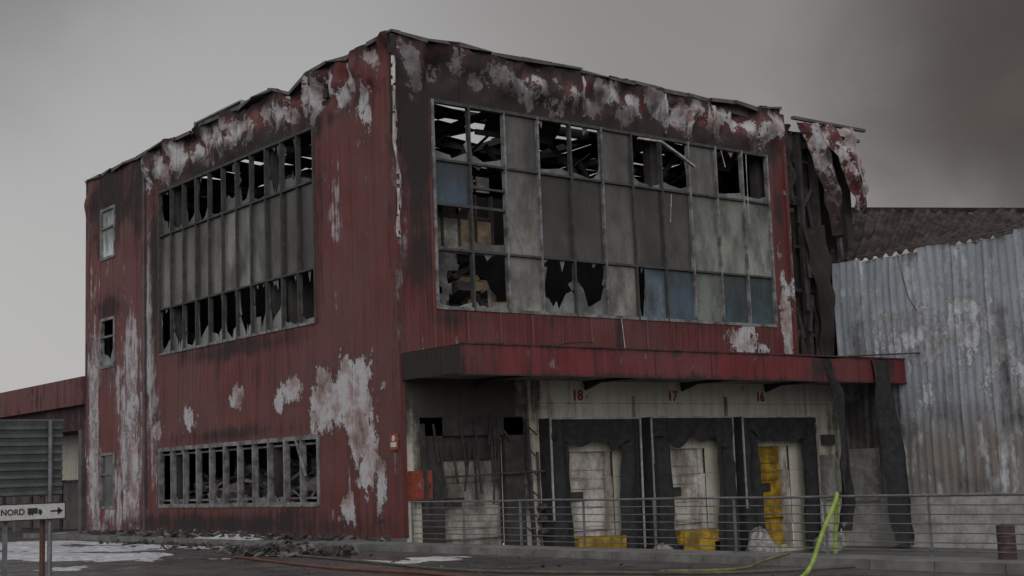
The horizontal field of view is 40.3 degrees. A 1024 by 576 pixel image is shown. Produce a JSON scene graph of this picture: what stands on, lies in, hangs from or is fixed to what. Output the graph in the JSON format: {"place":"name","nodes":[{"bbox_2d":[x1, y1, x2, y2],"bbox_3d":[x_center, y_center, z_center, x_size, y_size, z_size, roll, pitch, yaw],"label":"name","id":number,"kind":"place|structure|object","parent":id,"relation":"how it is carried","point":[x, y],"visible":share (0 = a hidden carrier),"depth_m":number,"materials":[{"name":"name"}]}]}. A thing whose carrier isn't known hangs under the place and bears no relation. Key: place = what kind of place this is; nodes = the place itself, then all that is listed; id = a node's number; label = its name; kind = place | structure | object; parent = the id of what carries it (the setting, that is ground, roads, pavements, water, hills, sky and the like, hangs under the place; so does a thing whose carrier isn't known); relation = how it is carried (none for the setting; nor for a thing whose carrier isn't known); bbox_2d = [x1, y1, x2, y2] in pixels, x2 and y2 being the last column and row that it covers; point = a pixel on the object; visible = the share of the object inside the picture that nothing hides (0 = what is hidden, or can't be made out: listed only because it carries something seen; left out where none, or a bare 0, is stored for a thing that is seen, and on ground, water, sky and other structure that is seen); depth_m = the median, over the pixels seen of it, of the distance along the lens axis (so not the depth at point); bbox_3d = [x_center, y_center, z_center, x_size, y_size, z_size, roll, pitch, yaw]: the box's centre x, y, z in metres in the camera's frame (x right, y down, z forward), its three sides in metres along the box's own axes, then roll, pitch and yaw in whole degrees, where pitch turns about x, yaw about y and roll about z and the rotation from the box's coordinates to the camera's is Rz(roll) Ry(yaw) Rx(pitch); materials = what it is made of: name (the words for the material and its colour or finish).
{"place":"outdoors","nodes":[
{"label":"outdoors","id":0,"kind":"place"},
{"bbox_2d":[0,376,84,531],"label":"red building","id":1,"kind":"structure","parent":0,"point":[64,400],"depth_m":51.77,"materials":[{"name":"red metal"}]},
{"bbox_2d":[0,517,1023,575],"bbox_3d":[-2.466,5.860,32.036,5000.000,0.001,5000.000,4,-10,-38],"label":"ground","id":2,"kind":"structure","parent":0,"point":[193,562],"depth_m":24.29,"materials":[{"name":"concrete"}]},
{"bbox_2d":[0,419,65,575],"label":"road direction sign","id":3,"kind":"object","parent":2,"relation":"on","point":[31,452],"visible":1,"depth_m":20.93,"materials":[{"name":"metal"}]},
{"bbox_2d":[0,531,465,570],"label":"foam patch","id":4,"kind":"object","parent":2,"relation":"on","point":[31,548],"visible":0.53,"depth_m":31.72,"materials":[{"name":"white"}]},
{"bbox_2d":[234,555,473,575],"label":"fire hose","id":5,"kind":"object","parent":2,"relation":"on","point":[356,569],"visible":1,"depth_m":22.82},
{"bbox_2d":[79,528,774,575],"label":"debris pile","id":6,"kind":"object","parent":2,"relation":"on","point":[287,548],"visible":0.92,"depth_m":32.31,"materials":[{"name":"metal"}]},
{"bbox_2d":[84,62,854,542],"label":"charred structure","id":7,"kind":"object","parent":2,"relation":"on","point":[584,164],"visible":0.15,"depth_m":43.53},
{"bbox_2d":[194,100,245,125],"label":"flashing","id":8,"kind":"object","parent":7,"relation":"on","point":[235,104],"visible":0.09,"depth_m":44.04,"materials":[{"name":"grey metal"}]},
{"bbox_2d":[188,176,642,503],"bbox_3d":[-1.690,2.389,42.232,12.810,8.517,13.439,4,-10,-38],"label":"interior debris","id":9,"kind":"object","parent":7,"relation":"on","point":[454,273],"visible":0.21,"depth_m":35.59,"materials":[{"name":"grey wood"}]},
{"bbox_2d":[85,29,781,530],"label":"roof flashing","id":10,"kind":"object","parent":7,"relation":"on","point":[737,107],"visible":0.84,"depth_m":40.34,"materials":[{"name":"grey metal"}]},
{"bbox_2d":[786,133,827,354],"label":"charred gap framing","id":11,"kind":"object","parent":7,"relation":"attached to","point":[812,205],"visible":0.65,"depth_m":42.75,"materials":[{"name":"wood"}]},
{"bbox_2d":[790,150,815,354],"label":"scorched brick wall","id":12,"kind":"structure","parent":11,"relation":"attached to","point":[796,266],"depth_m":43.10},
{"bbox_2d":[784,122,868,355],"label":"twisted cladding sheets","id":13,"kind":"object","parent":11,"relation":"attached to","point":[818,139],"visible":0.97,"depth_m":42.75,"materials":[{"name":"grey metal"}]},
{"bbox_2d":[791,116,865,258],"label":"bent parapet rails","id":14,"kind":"object","parent":7,"relation":"attached to","point":[838,238],"visible":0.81,"depth_m":43.36,"materials":[{"name":"grey metal"}]},
{"bbox_2d":[419,413,539,545],"bbox_3d":[-0.767,4.921,33.373,3.495,3.854,0.440,4,-10,-38],"label":"charred door surround","id":15,"kind":"object","parent":2,"relation":"on","point":[437,448],"visible":0.91,"depth_m":33.55,"materials":[{"name":"metal"}]},
{"bbox_2d":[408,470,432,499],"bbox_3d":[-2.113,4.570,32.333,0.540,0.670,0.242,4,-10,-38],"label":"fire hose cabinet","id":16,"kind":"object","parent":15,"relation":"attached to","point":[415,485],"visible":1,"depth_m":32.20,"materials":[{"name":"red metal"}]},
{"bbox_2d":[443,440,502,544],"bbox_3d":[-0.984,5.214,33.417,1.800,3.300,0.190,4,-10,-38],"label":"dock door","id":17,"kind":"structure","parent":15,"relation":"attached to","point":[456,491],"depth_m":33.47,"materials":[{"name":"metal"}]},
{"bbox_2d":[205,546,855,574],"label":"fire hose","id":18,"kind":"object","parent":2,"relation":"on","point":[610,572],"visible":0.86,"depth_m":20.21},
{"bbox_2d":[442,396,727,545],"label":"dock pipes","id":19,"kind":"object","parent":2,"relation":"on","point":[542,518],"visible":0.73,"depth_m":34.39,"materials":[{"name":"metal"}]},
{"bbox_2d":[538,417,645,548],"bbox_3d":[2.100,5.134,35.431,3.125,3.672,0.530,4,-10,-38],"label":"dock shelter","id":20,"kind":"object","parent":2,"relation":"on","point":[557,435],"visible":0.93,"depth_m":35.14,"materials":[{"name":"black fabric"}]},
{"bbox_2d":[569,451,626,547],"bbox_3d":[2.082,5.600,35.502,2.090,2.870,0.700,4,-10,-38],"label":"dock door","id":21,"kind":"structure","parent":20,"relation":"attached to","point":[583,466],"depth_m":35.80,"materials":[{"name":"metal"}]},
{"bbox_2d":[405,378,847,551],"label":"dock wall","id":22,"kind":"structure","parent":2,"relation":"on","point":[532,401],"depth_m":36.67,"materials":[{"name":"beige paint"}]},
{"bbox_2d":[574,390,582,400],"bbox_3d":[1.707,2.750,35.834,0.302,0.278,0.008,4,-10,-38],"label":"dock number","id":23,"kind":"object","parent":22,"relation":"attached to","point":[579,395],"visible":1,"depth_m":35.85,"materials":[{"name":"red paint"}]},
{"bbox_2d":[669,391,677,400],"bbox_3d":[4.392,2.938,37.939,0.315,0.277,0.008,4,-10,-38],"label":"dock number","id":24,"kind":"object","parent":22,"relation":"attached to","point":[675,392],"visible":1,"depth_m":37.94,"materials":[{"name":"red paint"}]},
{"bbox_2d":[757,392,764,401],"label":"dock number","id":25,"kind":"object","parent":22,"relation":"attached to","point":[761,397],"visible":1,"depth_m":40.10,"materials":[{"name":"red paint"}]},
{"bbox_2d":[819,434,881,501],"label":"electrical cabinets","id":26,"kind":"object","parent":22,"relation":"attached to","point":[865,471],"visible":0.84,"depth_m":41.23,"materials":[{"name":"grey metal"}]},
{"bbox_2d":[641,416,740,550],"bbox_3d":[4.820,5.312,37.566,3.151,3.692,0.527,4,-10,-38],"label":"dock shelter","id":27,"kind":"object","parent":2,"relation":"on","point":[659,433],"visible":0.92,"depth_m":37.12,"materials":[{"name":"black fabric"}]},
{"bbox_2d":[670,448,719,550],"bbox_3d":[4.808,5.777,37.641,1.990,2.890,0.700,4,-10,-38],"label":"dock door","id":28,"kind":"structure","parent":27,"relation":"attached to","point":[684,462],"depth_m":37.92,"materials":[{"name":"metal"}]},
{"bbox_2d":[660,552,790,570],"bbox_3d":[3.217,3.954,20.076,2.138,0.178,0.642,1,-8,-19],"label":"fire hose","id":29,"kind":"object","parent":2,"relation":"on","point":[754,564],"visible":0.88,"depth_m":19.85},
{"bbox_2d":[733,416,822,550],"bbox_3d":[7.582,5.503,39.740,3.199,3.692,0.515,4,-10,-38],"label":"dock shelter","id":30,"kind":"object","parent":2,"relation":"on","point":[748,430],"visible":0.84,"depth_m":39.34,"materials":[{"name":"black fabric"}]},
{"bbox_2d":[758,446,793,546],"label":"dock door","id":31,"kind":"structure","parent":30,"relation":"attached to","point":[775,483],"depth_m":40.13,"materials":[{"name":"yellow paint"}]},
{"bbox_2d":[800,492,838,575],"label":"fire hose","id":32,"kind":"object","parent":2,"relation":"on","point":[834,508],"visible":1,"depth_m":19.64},
{"bbox_2d":[0,0,1023,544],"label":"sky","id":33,"kind":"structure","parent":0,"point":[935,87],"materials":[{"name":"grey"}]},
{"bbox_2d":[784,546,1023,558],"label":"dock yard","id":34,"kind":"structure","parent":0,"point":[928,553],"depth_m":37.75,"materials":[{"name":"concrete"}]},
{"bbox_2d":[23,531,1023,574],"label":"kerb","id":35,"kind":"structure","parent":34,"relation":"on","point":[953,564],"depth_m":22.92,"materials":[{"name":"concrete"}]},
{"bbox_2d":[84,30,793,537],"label":"red cladding","id":36,"kind":"structure","parent":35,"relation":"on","point":[328,378],"depth_m":36.62,"materials":[{"name":"red metal"}]},
{"bbox_2d":[99,98,777,508],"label":"windows","id":37,"kind":"structure","parent":36,"relation":"attached to","point":[701,250],"depth_m":38.20,"materials":[{"name":"glass"}]},
{"bbox_2d":[621,137,748,346],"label":"loose window strips","id":38,"kind":"object","parent":37,"relation":"attached to","point":[678,154],"visible":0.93,"depth_m":38.68,"materials":[{"name":"metal"}]},
{"bbox_2d":[230,76,716,145],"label":"curled panel edges","id":39,"kind":"object","parent":36,"relation":"attached to","point":[304,100],"visible":1,"depth_m":38.90,"materials":[{"name":"metal"}]},
{"bbox_2d":[387,33,798,537],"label":"corner trim","id":40,"kind":"structure","parent":36,"relation":"attached to","point":[400,382],"depth_m":32.91,"materials":[{"name":"red metal"}]},
{"bbox_2d":[389,433,398,449],"bbox_3d":[-2.753,3.579,32.489,0.020,0.380,0.360,4,-10,-38],"label":"fire safety sign","id":41,"kind":"object","parent":40,"relation":"attached to","point":[393,441],"visible":1,"depth_m":32.47,"materials":[{"name":"red paint"}]},
{"bbox_2d":[391,55,400,236],"bbox_3d":[-2.732,-3.387,33.176,0.217,4.400,0.101,4,-10,-38],"label":"peeled foil strip","id":42,"kind":"object","parent":40,"relation":"attached to","point":[394,139],"visible":1,"depth_m":33.16,"materials":[{"name":"silver metal"}]},
{"bbox_2d":[401,341,906,391],"bbox_3d":[4.438,2.185,36.571,16.080,0.850,2.410,4,-10,-38],"label":"canopy","id":43,"kind":"object","parent":36,"relation":"attached to","point":[481,364],"visible":0.99,"depth_m":34.19,"materials":[{"name":"metal"}]},
{"bbox_2d":[557,341,919,356],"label":"bent rods","id":44,"kind":"object","parent":43,"relation":"on","point":[848,355],"visible":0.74,"depth_m":39.16,"materials":[{"name":"metal"}]},
{"bbox_2d":[822,358,855,530],"bbox_3d":[8.975,4.297,38.291,0.511,4.709,0.890,-7,-9,31],"label":"hanging burnt cloth","id":45,"kind":"object","parent":43,"relation":"hanging from","point":[839,407],"visible":0.95,"depth_m":38.31,"materials":[{"name":"black fabric"}]},
{"bbox_2d":[871,359,914,546],"bbox_3d":[10.953,4.667,39.706,1.748,5.317,0.365,4,-10,-38],"label":"hanging burnt cloth","id":46,"kind":"object","parent":43,"relation":"hanging from","point":[893,457],"visible":0.91,"depth_m":39.56,"materials":[{"name":"black fabric"}]},
{"bbox_2d":[411,492,1023,557],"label":"metal railing","id":47,"kind":"object","parent":35,"relation":"on","point":[734,514],"visible":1,"depth_m":22.22,"materials":[{"name":"metal"}]},
{"bbox_2d":[996,525,1017,559],"bbox_3d":[6.610,3.381,18.664,0.254,0.480,0.254,4,-10,-38],"label":"rusty drum","id":48,"kind":"object","parent":35,"relation":"on","point":[1004,538],"visible":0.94,"depth_m":18.57,"materials":[{"name":"metal"}]},
{"bbox_2d":[653,526,842,551],"bbox_3d":[5.174,6.795,36.796,10.682,0.878,0.940,4,-10,-38],"label":"foam heap","id":49,"kind":"object","parent":34,"relation":"on","point":[758,535],"visible":0.4,"depth_m":37.80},
{"bbox_2d":[829,207,1023,548],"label":"corrugated warehouse","id":50,"kind":"structure","parent":34,"relation":"on","point":[953,314],"depth_m":39.70,"materials":[{"name":"grey metal"}]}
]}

